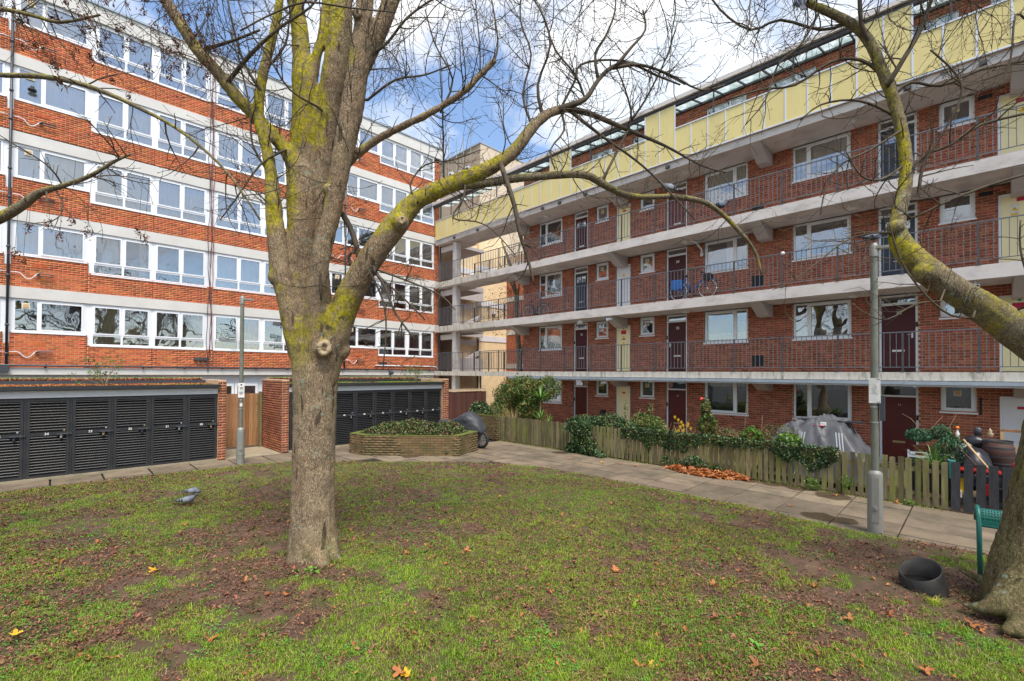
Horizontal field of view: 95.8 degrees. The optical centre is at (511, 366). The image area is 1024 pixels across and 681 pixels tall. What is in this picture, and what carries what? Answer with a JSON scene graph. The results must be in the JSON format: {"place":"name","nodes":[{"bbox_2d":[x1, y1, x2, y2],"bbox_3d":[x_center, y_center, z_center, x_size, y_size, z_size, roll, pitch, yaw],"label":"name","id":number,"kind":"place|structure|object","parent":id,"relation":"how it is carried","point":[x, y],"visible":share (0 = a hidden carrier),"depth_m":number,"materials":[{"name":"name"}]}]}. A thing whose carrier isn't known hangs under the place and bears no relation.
{"place":"outdoors","nodes":[
{"label":"outdoors","id":0,"kind":"place"},
{"bbox_2d":[225,440,279,459],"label":"concrete yard","id":1,"kind":"structure","parent":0,"point":[252,450],"depth_m":14.64,"materials":[{"name":"beige concrete"}]},
{"bbox_2d":[0,0,441,393],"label":"apartment building","id":2,"kind":"structure","parent":1,"relation":"on","point":[165,302],"depth_m":18.12,"materials":[{"name":"red"}]},
{"bbox_2d":[11,298,85,335],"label":"window","id":3,"kind":"structure","parent":2,"relation":"in","point":[29,316],"depth_m":16.06,"materials":[{"name":"glass"}]},
{"bbox_2d":[12,221,86,263],"bbox_3d":[-16.032,-4.305,16.112,1.840,1.145,0.192,1,-1,-45],"label":"window","id":4,"kind":"structure","parent":2,"relation":"in","point":[43,243],"depth_m":16.10,"materials":[{"name":"clear glass"}]},
{"bbox_2d":[14,144,88,191],"bbox_3d":[-16.018,-6.905,16.146,1.840,1.145,0.192,1,-1,-45],"label":"window","id":5,"kind":"structure","parent":2,"relation":"in","point":[24,168],"depth_m":16.10,"materials":[{"name":"glass"}]},
{"bbox_2d":[15,66,89,120],"bbox_3d":[-16.004,-9.505,16.180,1.840,1.145,0.192,1,-1,-45],"label":"window","id":6,"kind":"structure","parent":2,"relation":"in","point":[48,95],"depth_m":16.23,"materials":[{"name":"glass"}]},
{"bbox_2d":[18,0,90,49],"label":"window","id":7,"kind":"structure","parent":2,"relation":"in","point":[38,24],"depth_m":16.26,"materials":[{"name":"glass"}]},
{"bbox_2d":[90,305,151,348],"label":"window","id":8,"kind":"structure","parent":2,"relation":"in","point":[111,326],"depth_m":17.39,"materials":[{"name":"glass"}]},
{"bbox_2d":[91,233,152,281],"bbox_3d":[-14.677,-4.090,17.454,1.780,1.525,0.187,1,-1,-45],"label":"window","id":9,"kind":"structure","parent":2,"relation":"in","point":[109,257],"depth_m":17.32,"materials":[{"name":"white plastic"}]},
{"bbox_2d":[92,163,153,214],"bbox_3d":[-14.665,-6.690,17.490,1.780,1.525,0.192,1,-1,-45],"label":"window","id":10,"kind":"structure","parent":2,"relation":"in","point":[104,194],"depth_m":17.47,"materials":[{"name":"glass"}]},
{"bbox_2d":[93,92,154,148],"bbox_3d":[-14.651,-9.290,17.523,1.780,1.525,0.192,1,-1,-45],"label":"window","id":11,"kind":"structure","parent":2,"relation":"in","point":[119,122],"depth_m":17.49,"materials":[{"name":"glass"}]},
{"bbox_2d":[95,24,155,82],"bbox_3d":[-14.637,-11.849,17.557,1.780,1.445,0.192,1,-1,-45],"label":"window","id":12,"kind":"structure","parent":2,"relation":"in","point":[128,60],"depth_m":17.55,"materials":[{"name":"glass"}]},
{"bbox_2d":[152,310,205,349],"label":"window","id":13,"kind":"structure","parent":2,"relation":"in","point":[171,329],"depth_m":18.67,"materials":[{"name":"white plastic"}]},
{"bbox_2d":[153,243,206,287],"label":"window","id":14,"kind":"structure","parent":2,"relation":"in","point":[180,273],"depth_m":18.68,"materials":[{"name":"white plastic"}]},
{"bbox_2d":[154,177,207,225],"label":"window","id":15,"kind":"structure","parent":2,"relation":"in","point":[173,200],"depth_m":18.73,"materials":[{"name":"glass"}]},
{"bbox_2d":[155,112,208,163],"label":"window","id":16,"kind":"structure","parent":2,"relation":"in","point":[185,148],"depth_m":18.76,"materials":[{"name":"glass"}]},
{"bbox_2d":[156,48,209,101],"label":"window","id":17,"kind":"structure","parent":2,"relation":"in","point":[175,82],"depth_m":18.80,"materials":[{"name":"glass"}]},
{"bbox_2d":[216,78,254,114],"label":"window","id":18,"kind":"structure","parent":2,"relation":"in","point":[223,99],"depth_m":20.10,"materials":[{"name":"blue glass"}]},
{"bbox_2d":[213,314,261,351],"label":"window","id":19,"kind":"structure","parent":2,"relation":"in","point":[254,324],"depth_m":20.44,"materials":[{"name":"white plastic"}]},
{"bbox_2d":[213,253,261,293],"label":"window","id":20,"kind":"structure","parent":2,"relation":"in","point":[236,273],"depth_m":20.14,"materials":[{"name":"glass"}]},
{"bbox_2d":[214,192,262,236],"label":"window","id":21,"kind":"structure","parent":2,"relation":"in","point":[225,223],"depth_m":20.16,"materials":[{"name":"glass"}]},
{"bbox_2d":[215,131,263,178],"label":"window","id":22,"kind":"structure","parent":2,"relation":"in","point":[239,152],"depth_m":20.19,"materials":[{"name":"glass"}]},
{"bbox_2d":[262,318,286,352],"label":"window","id":23,"kind":"structure","parent":2,"relation":"in","point":[273,340],"depth_m":21.22,"materials":[{"name":"white glass"}]},
{"bbox_2d":[265,91,291,130],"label":"window","id":24,"kind":"structure","parent":2,"relation":"in","point":[288,106],"depth_m":21.39,"materials":[{"name":"glass"}]},
{"bbox_2d":[347,173,379,203],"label":"window","id":25,"kind":"structure","parent":2,"relation":"in","point":[371,193],"depth_m":24.38,"materials":[{"name":"glass"}]},
{"bbox_2d":[378,328,406,356],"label":"window","id":26,"kind":"structure","parent":2,"relation":"in","point":[400,347],"depth_m":25.72,"materials":[{"name":"white plastic"}]},
{"bbox_2d":[379,183,407,212],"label":"window","id":27,"kind":"structure","parent":2,"relation":"in","point":[390,197],"depth_m":25.45,"materials":[{"name":"glass"}]},
{"bbox_2d":[380,139,408,172],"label":"window","id":28,"kind":"structure","parent":2,"relation":"in","point":[389,150],"depth_m":25.59,"materials":[{"name":"glass"}]},
{"bbox_2d":[407,330,433,357],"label":"window","id":29,"kind":"structure","parent":2,"relation":"in","point":[423,346],"depth_m":26.73,"materials":[{"name":"white plastic"}]},
{"bbox_2d":[408,238,433,269],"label":"window","id":30,"kind":"structure","parent":2,"relation":"in","point":[414,246],"depth_m":26.79,"materials":[{"name":"white plastic"}]},
{"bbox_2d":[409,148,433,181],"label":"window","id":31,"kind":"structure","parent":2,"relation":"in","point":[416,159],"depth_m":26.81,"materials":[{"name":"glass"}]},
{"bbox_2d":[226,391,261,447],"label":"timber gate","id":32,"kind":"structure","parent":1,"relation":"on","point":[252,414],"depth_m":15.38,"materials":[{"name":"brown wood"}]},
{"bbox_2d":[262,377,448,452],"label":"storage shed","id":33,"kind":"structure","parent":1,"relation":"on","point":[363,403],"depth_m":16.42,"materials":[{"name":"black metal"}]},
{"bbox_2d":[335,391,354,444],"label":"door","id":34,"kind":"structure","parent":33,"relation":"in","point":[340,415],"depth_m":15.87,"materials":[{"name":"black paint"}]},
{"bbox_2d":[355,391,374,431],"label":"door","id":35,"kind":"structure","parent":33,"relation":"in","point":[371,413],"depth_m":16.36,"materials":[{"name":"black paint"}]},
{"bbox_2d":[438,234,483,391],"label":"stair tower","id":36,"kind":"structure","parent":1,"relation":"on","point":[453,296],"depth_m":28.74,"materials":[{"name":"paint"}]},
{"bbox_2d":[448,388,485,419],"bbox_3d":[-2.020,1.839,20.016,2.320,1.780,0.140,1,-1,-45],"label":"board fence","id":37,"kind":"object","parent":1,"relation":"on","point":[460,403],"visible":0.51,"depth_m":19.85,"materials":[{"name":"wood"}]},
{"bbox_2d":[459,233,506,404],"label":"rendered wing","id":38,"kind":"structure","parent":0,"point":[483,342],"depth_m":34.67,"materials":[{"name":"beige paint"}]},
{"bbox_2d":[0,440,998,553],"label":"pavement","id":39,"kind":"structure","parent":0,"point":[923,525],"depth_m":10.25,"materials":[{"name":"concrete"}]},
{"bbox_2d":[0,377,226,484],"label":"storage shed","id":40,"kind":"structure","parent":39,"relation":"on","point":[56,428],"depth_m":11.60,"materials":[{"name":"black metal"}]},
{"bbox_2d":[0,400,25,481],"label":"door","id":41,"kind":"structure","parent":40,"relation":"in","point":[5,402],"depth_m":10.39,"materials":[{"name":"black paint"}]},
{"bbox_2d":[25,399,71,478],"bbox_3d":[-10.798,1.652,10.799,0.750,1.800,0.099,1,-1,-45],"label":"door","id":42,"kind":"structure","parent":40,"relation":"in","point":[40,401],"depth_m":10.78,"materials":[{"name":"black paint"}]},
{"bbox_2d":[71,398,112,473],"bbox_3d":[-10.263,1.662,11.332,0.740,1.800,0.099,1,-1,-45],"label":"door","id":43,"kind":"structure","parent":40,"relation":"in","point":[75,400],"depth_m":11.32,"materials":[{"name":"black paint"}]},
{"bbox_2d":[113,397,150,468],"bbox_3d":[-9.731,1.672,11.860,0.740,1.800,0.099,1,-1,-45],"label":"door","id":44,"kind":"structure","parent":40,"relation":"in","point":[146,399],"depth_m":11.84,"materials":[{"name":"black paint"}]},
{"bbox_2d":[150,396,186,464],"bbox_3d":[-9.185,1.682,12.403,0.780,1.800,0.099,1,-1,-45],"label":"door","id":45,"kind":"structure","parent":40,"relation":"in","point":[183,398],"depth_m":12.39,"materials":[{"name":"black paint"}]},
{"bbox_2d":[187,395,218,460],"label":"door","id":46,"kind":"structure","parent":40,"relation":"in","point":[214,422],"depth_m":12.93,"materials":[{"name":"black paint"}]},
{"bbox_2d":[236,296,253,464],"bbox_3d":[-7.353,0.351,12.731,0.384,4.610,0.236,1,-1,-45],"label":"lamp post","id":47,"kind":"object","parent":39,"relation":"on","point":[240,445],"visible":1,"depth_m":12.63,"materials":[{"name":"metal"}]},
{"bbox_2d":[349,429,478,455],"bbox_3d":[-3.124,2.399,14.841,4.041,0.615,1.619,0,-1,1],"label":"brick planter","id":48,"kind":"object","parent":39,"relation":"on","point":[459,444],"visible":0.86,"depth_m":14.06,"materials":[{"name":"brick"}]},
{"bbox_2d":[360,418,468,434],"bbox_3d":[-3.112,1.934,14.853,3.415,0.618,1.427,0,-1,1],"label":"clipped hedge","id":49,"kind":"object","parent":48,"relation":"on","point":[438,428],"visible":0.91,"depth_m":14.61,"materials":[{"name":"green plant"}]},
{"bbox_2d":[437,411,488,447],"bbox_3d":[-1.723,2.123,15.997,2.276,1.210,0.792,0,-1,34],"label":"motorbike","id":50,"kind":"object","parent":39,"relation":"on","point":[471,420],"visible":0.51,"depth_m":15.46,"materials":[{"name":"grey plastic"}]},
{"bbox_2d":[664,463,752,480],"bbox_3d":[4.799,2.620,11.629,0.653,0.248,2.176,1,-1,-45],"label":"leaf pile","id":51,"kind":"object","parent":39,"relation":"on","point":[716,473],"visible":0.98,"depth_m":11.46,"materials":[{"name":"orange plant"}]},
{"bbox_2d":[867,243,889,534],"bbox_3d":[5.917,0.323,7.411,0.231,4.670,0.377,2,-2,-70],"label":"lamp post","id":52,"kind":"object","parent":39,"relation":"on","point":[875,499],"visible":0.97,"depth_m":7.41,"materials":[{"name":"metal"}]},
{"bbox_2d":[951,462,1012,514],"bbox_3d":[9.405,2.204,7.420,0.062,0.891,3.431,1,-1,-45],"label":"black fence","id":53,"kind":"object","parent":39,"relation":"on","point":[981,479],"visible":0.7,"depth_m":8.36,"materials":[{"name":"black wood"}]},
{"bbox_2d":[92,0,925,170],"label":"sky","id":54,"kind":"structure","parent":0,"point":[512,120],"materials":[{"name":"blue"}]},
{"bbox_2d":[0,461,1023,680],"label":"lawn","id":55,"kind":"structure","parent":0,"point":[793,563],"depth_m":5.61,"materials":[{"name":"plant"}]},
{"bbox_2d":[0,0,304,267],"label":"bare tree","id":56,"kind":"object","parent":55,"relation":"on","point":[18,207],"visible":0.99,"depth_m":5.09,"materials":[{"name":"brown plant"}]},
{"bbox_2d":[100,0,784,566],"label":"bare tree","id":57,"kind":"object","parent":55,"relation":"on","point":[320,152],"visible":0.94,"depth_m":6.10,"materials":[{"name":"grey plant"}]},
{"bbox_2d":[0,461,1022,680],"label":"clover","id":58,"kind":"object","parent":55,"relation":"on","point":[522,672],"visible":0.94,"depth_m":4.91,"materials":[{"name":"green plant"}]},
{"bbox_2d":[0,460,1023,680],"bbox_3d":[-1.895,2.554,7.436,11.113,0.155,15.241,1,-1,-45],"label":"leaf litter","id":59,"kind":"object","parent":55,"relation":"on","point":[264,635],"visible":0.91,"depth_m":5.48,"materials":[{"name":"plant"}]},
{"bbox_2d":[650,0,1023,638],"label":"bare tree","id":60,"kind":"object","parent":55,"relation":"on","point":[1000,581],"visible":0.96,"depth_m":5.06,"materials":[{"name":"brown plant"}]},
{"bbox_2d":[898,558,950,597],"bbox_3d":[4.812,2.450,5.399,0.466,0.353,0.468,1,-1,-45],"label":"black tub","id":61,"kind":"object","parent":55,"relation":"on","point":[922,576],"visible":0.94,"depth_m":5.40,"materials":[{"name":"plastic"}]},
{"bbox_2d":[974,504,1002,574],"bbox_3d":[6.645,2.211,5.402,1.752,0.859,0.381,0,-1,39],"label":"bench","id":62,"kind":"object","parent":55,"relation":"on","point":[987,522],"visible":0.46,"depth_m":5.86,"materials":[{"name":"teal metal"}]},
{"bbox_2d":[489,424,1002,517],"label":"garden ground","id":63,"kind":"structure","parent":0,"point":[913,496],"depth_m":11.00,"materials":[{"name":"soil"}]},
{"bbox_2d":[489,373,562,434],"bbox_3d":[0.346,1.507,18.694,2.161,2.573,3.338,1,-1,-45],"label":"leafy shrub","id":64,"kind":"object","parent":63,"relation":"on","point":[524,403],"visible":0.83,"depth_m":18.19,"materials":[{"name":"green plant"}]},
{"bbox_2d":[565,412,653,439],"bbox_3d":[3.029,1.840,14.451,1.082,0.888,3.291,1,-1,-45],"label":"ivy hedge","id":65,"kind":"object","parent":63,"relation":"on","point":[602,420],"visible":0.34,"depth_m":14.33,"materials":[{"name":"green plant"}]},
{"bbox_2d":[623,402,668,448],"bbox_3d":[3.974,1.739,13.990,1.078,1.395,1.773,0,-1,-6],"label":"bushy shrub","id":66,"kind":"object","parent":63,"relation":"on","point":[649,419],"visible":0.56,"depth_m":13.67,"materials":[{"name":"green plant"}]},
{"bbox_2d":[696,397,717,435],"bbox_3d":[5.278,1.760,12.523,0.572,1.924,0.538,0,-1,9],"label":"rose bush","id":67,"kind":"object","parent":63,"relation":"on","point":[706,416],"visible":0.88,"depth_m":12.48,"materials":[{"name":"green plant"}]},
{"bbox_2d":[498,416,947,508],"bbox_3d":[3.856,2.260,13.064,0.156,0.922,12.320,1,-1,-45],"label":"picket fence","id":68,"kind":"object","parent":63,"relation":"on","point":[527,430],"visible":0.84,"depth_m":10.94,"materials":[{"name":"brown wood"}]},
{"bbox_2d":[562,420,607,457],"bbox_3d":[2.304,2.232,14.464,0.614,1.057,1.625,1,-1,-45],"label":"ivy","id":69,"kind":"object","parent":68,"relation":"attached to","point":[589,448],"visible":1,"depth_m":14.42,"materials":[{"name":"green plant"}]},
{"bbox_2d":[620,426,840,473],"bbox_3d":[5.118,2.166,11.714,0.173,0.938,5.425,1,-1,-45],"label":"trailing ivy","id":70,"kind":"object","parent":68,"relation":"attached to","point":[781,451],"visible":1,"depth_m":11.33,"materials":[{"name":"green plant"}]},
{"bbox_2d":[663,413,801,467],"bbox_3d":[5.483,1.692,12.117,1.656,1.451,3.839,1,-1,-45],"label":"straggly shrub","id":71,"kind":"object","parent":63,"relation":"on","point":[730,432],"visible":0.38,"depth_m":11.72,"materials":[{"name":"green plant"}]},
{"bbox_2d":[757,413,888,483],"bbox_3d":[7.574,1.883,11.462,2.050,1.435,2.900,1,-1,-45],"label":"tarpaulin heap","id":72,"kind":"object","parent":63,"relation":"on","point":[825,436],"visible":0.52,"depth_m":11.00,"materials":[{"name":"grey plastic"}]},
{"bbox_2d":[907,449,953,498],"bbox_3d":[8.836,2.230,9.760,0.510,0.950,0.710,1,-1,-45],"label":"plant stand","id":73,"kind":"object","parent":63,"relation":"on","point":[910,454],"visible":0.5,"depth_m":9.66,"materials":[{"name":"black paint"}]},
{"bbox_2d":[938,446,952,457],"bbox_3d":[8.958,1.763,9.567,0.281,0.220,0.277,1,-1,-45],"label":"plant pot","id":74,"kind":"object","parent":73,"relation":"on","point":[949,450],"visible":0.24,"depth_m":9.47,"materials":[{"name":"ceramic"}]},
{"bbox_2d":[903,414,967,469],"bbox_3d":[8.757,1.726,9.492,0.710,1.552,1.152,0,-1,-9],"label":"conifer cutting","id":75,"kind":"object","parent":74,"relation":"in","point":[929,435],"visible":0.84,"depth_m":9.51,"materials":[{"name":"green plant"}]},
{"bbox_2d":[949,460,1002,508],"bbox_3d":[8.801,2.185,8.625,0.300,0.810,0.950,1,-1,-45],"label":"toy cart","id":76,"kind":"object","parent":63,"relation":"on","point":[974,484],"visible":0.27,"depth_m":8.66,"materials":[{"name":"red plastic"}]},
{"bbox_2d":[957,446,992,490],"bbox_3d":[8.995,1.981,8.971,0.550,0.869,0.593,0,-1,32],"label":"bin bag","id":77,"kind":"object","parent":76,"relation":"on","point":[983,455],"visible":0.43,"depth_m":8.88,"materials":[{"name":"black plastic"}]},
{"bbox_2d":[981,439,1015,500],"bbox_3d":[9.655,2.082,9.186,0.500,1.240,0.480,1,-1,-45],"label":"barrel","id":78,"kind":"object","parent":63,"relation":"on","point":[1001,454],"visible":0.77,"depth_m":9.02,"materials":[{"name":"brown wood"}]},
{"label":"ground","id":79,"kind":"structure","parent":0,"visible":0},
{"bbox_2d":[439,126,524,255],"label":"rendered tower","id":80,"kind":"structure","parent":79,"relation":"on","point":[491,152],"depth_m":41.39,"materials":[{"name":"white paint"}]},
{"bbox_2d":[474,233,522,418],"bbox_3d":[-0.534,-2.561,25.617,3.756,10.856,4.726,1,-1,-45],"label":"tree","id":81,"kind":"object","parent":79,"relation":"on","point":[517,294],"visible":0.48,"depth_m":25.82,"materials":[{"name":"brown plant"}]},
{"bbox_2d":[506,253,523,401],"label":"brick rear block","id":82,"kind":"structure","parent":79,"relation":"on","point":[510,341],"depth_m":35.83,"materials":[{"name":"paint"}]},
{"bbox_2d":[431,0,1023,463],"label":"balcony block","id":83,"kind":"structure","parent":79,"relation":"on","point":[613,328],"depth_m":15.18,"materials":[{"name":"red brick"}]},
{"bbox_2d":[539,325,561,350],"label":"window","id":84,"kind":"structure","parent":83,"relation":"in","point":[550,337],"depth_m":22.70,"materials":[{"name":"grey glass"}]},
{"bbox_2d":[538,218,562,247],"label":"window","id":85,"kind":"structure","parent":83,"relation":"in","point":[553,226],"depth_m":22.73,"materials":[{"name":"white plastic"}]},
{"bbox_2d":[540,271,561,298],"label":"window","id":86,"kind":"structure","parent":83,"relation":"in","point":[551,281],"depth_m":22.71,"materials":[{"name":"glass"}]},
{"bbox_2d":[574,323,587,370],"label":"door","id":87,"kind":"structure","parent":83,"relation":"in","point":[580,334],"depth_m":21.39,"materials":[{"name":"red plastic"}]},
{"bbox_2d":[574,266,587,310],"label":"door","id":88,"kind":"structure","parent":83,"relation":"in","point":[580,278],"depth_m":21.42,"materials":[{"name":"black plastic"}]},
{"bbox_2d":[575,210,587,250],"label":"door","id":89,"kind":"structure","parent":83,"relation":"in","point":[581,218],"depth_m":21.44,"materials":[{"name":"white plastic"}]},
{"bbox_2d":[666,382,686,435],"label":"door","id":90,"kind":"structure","parent":83,"relation":"in","point":[676,403],"depth_m":18.07,"materials":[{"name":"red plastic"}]},
{"bbox_2d":[666,314,686,370],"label":"door","id":91,"kind":"structure","parent":83,"relation":"in","point":[676,330],"depth_m":18.08,"materials":[{"name":"red wood"}]},
{"bbox_2d":[667,247,686,300],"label":"door","id":92,"kind":"structure","parent":83,"relation":"in","point":[677,261],"depth_m":18.15,"materials":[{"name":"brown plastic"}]},
{"bbox_2d":[667,181,686,230],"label":"door","id":93,"kind":"structure","parent":83,"relation":"in","point":[670,204],"depth_m":18.15,"materials":[{"name":"white plastic"}]},
{"bbox_2d":[703,309,748,343],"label":"window","id":94,"kind":"structure","parent":83,"relation":"in","point":[735,335],"depth_m":16.75,"materials":[{"name":"white plastic"}]},
{"bbox_2d":[703,162,748,205],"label":"window","id":95,"kind":"structure","parent":83,"relation":"in","point":[738,173],"depth_m":16.84,"materials":[{"name":"white plastic"}]},
{"bbox_2d":[705,235,748,273],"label":"window","id":96,"kind":"structure","parent":83,"relation":"in","point":[731,242],"depth_m":16.79,"materials":[{"name":"white plastic"}]},
{"bbox_2d":[792,384,851,420],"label":"window","id":97,"kind":"structure","parent":83,"relation":"in","point":[809,388],"depth_m":14.85,"materials":[{"name":"white plastic"}]},
{"bbox_2d":[792,215,851,261],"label":"window","id":98,"kind":"structure","parent":83,"relation":"in","point":[807,227],"depth_m":14.81,"materials":[{"name":"glass"}]},
{"bbox_2d":[792,132,851,183],"bbox_3d":[9.874,-6.638,14.771,0.196,1.175,1.620,1,-1,-45],"label":"window","id":99,"kind":"structure","parent":83,"relation":"in","point":[799,158],"depth_m":14.83,"materials":[{"name":"white plastic"}]},
{"bbox_2d":[792,299,852,340],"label":"window","id":100,"kind":"structure","parent":83,"relation":"in","point":[810,331],"depth_m":14.73,"materials":[{"name":"white plastic"}]},
{"bbox_2d":[878,112,916,181],"bbox_3d":[11.194,-6.145,13.436,0.080,2.180,0.870,1,-1,-45],"label":"door","id":101,"kind":"structure","parent":83,"relation":"in","point":[881,157],"depth_m":13.53,"materials":[{"name":"white plastic"}]},
{"bbox_2d":[878,202,917,276],"bbox_3d":[11.180,-3.571,13.403,0.080,2.210,0.870,1,-1,-45],"label":"door","id":102,"kind":"structure","parent":83,"relation":"in","point":[913,222],"depth_m":13.53,"materials":[{"name":"white plastic"}]},
{"bbox_2d":[879,293,917,371],"bbox_3d":[11.157,-0.971,13.353,0.115,2.210,0.880,1,-1,-45],"label":"door","id":103,"kind":"structure","parent":83,"relation":"in","point":[907,320],"depth_m":13.36,"materials":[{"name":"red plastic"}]},
{"bbox_2d":[879,386,918,462],"bbox_3d":[11.143,1.588,13.320,0.115,2.310,0.880,1,-1,-45],"label":"door","id":104,"kind":"structure","parent":83,"relation":"in","point":[893,443],"depth_m":13.33,"materials":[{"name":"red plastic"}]},
{"bbox_2d":[938,95,975,130],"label":"window","id":105,"kind":"structure","parent":83,"relation":"in","point":[965,111],"depth_m":12.54,"materials":[{"name":"white plastic"}]},
{"bbox_2d":[938,192,976,224],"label":"window","id":106,"kind":"structure","parent":83,"relation":"in","point":[943,221],"depth_m":12.49,"materials":[{"name":"white plastic"}]},
{"bbox_2d":[939,387,977,414],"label":"window","id":107,"kind":"structure","parent":83,"relation":"in","point":[943,389],"depth_m":12.40,"materials":[{"name":"white plastic"}]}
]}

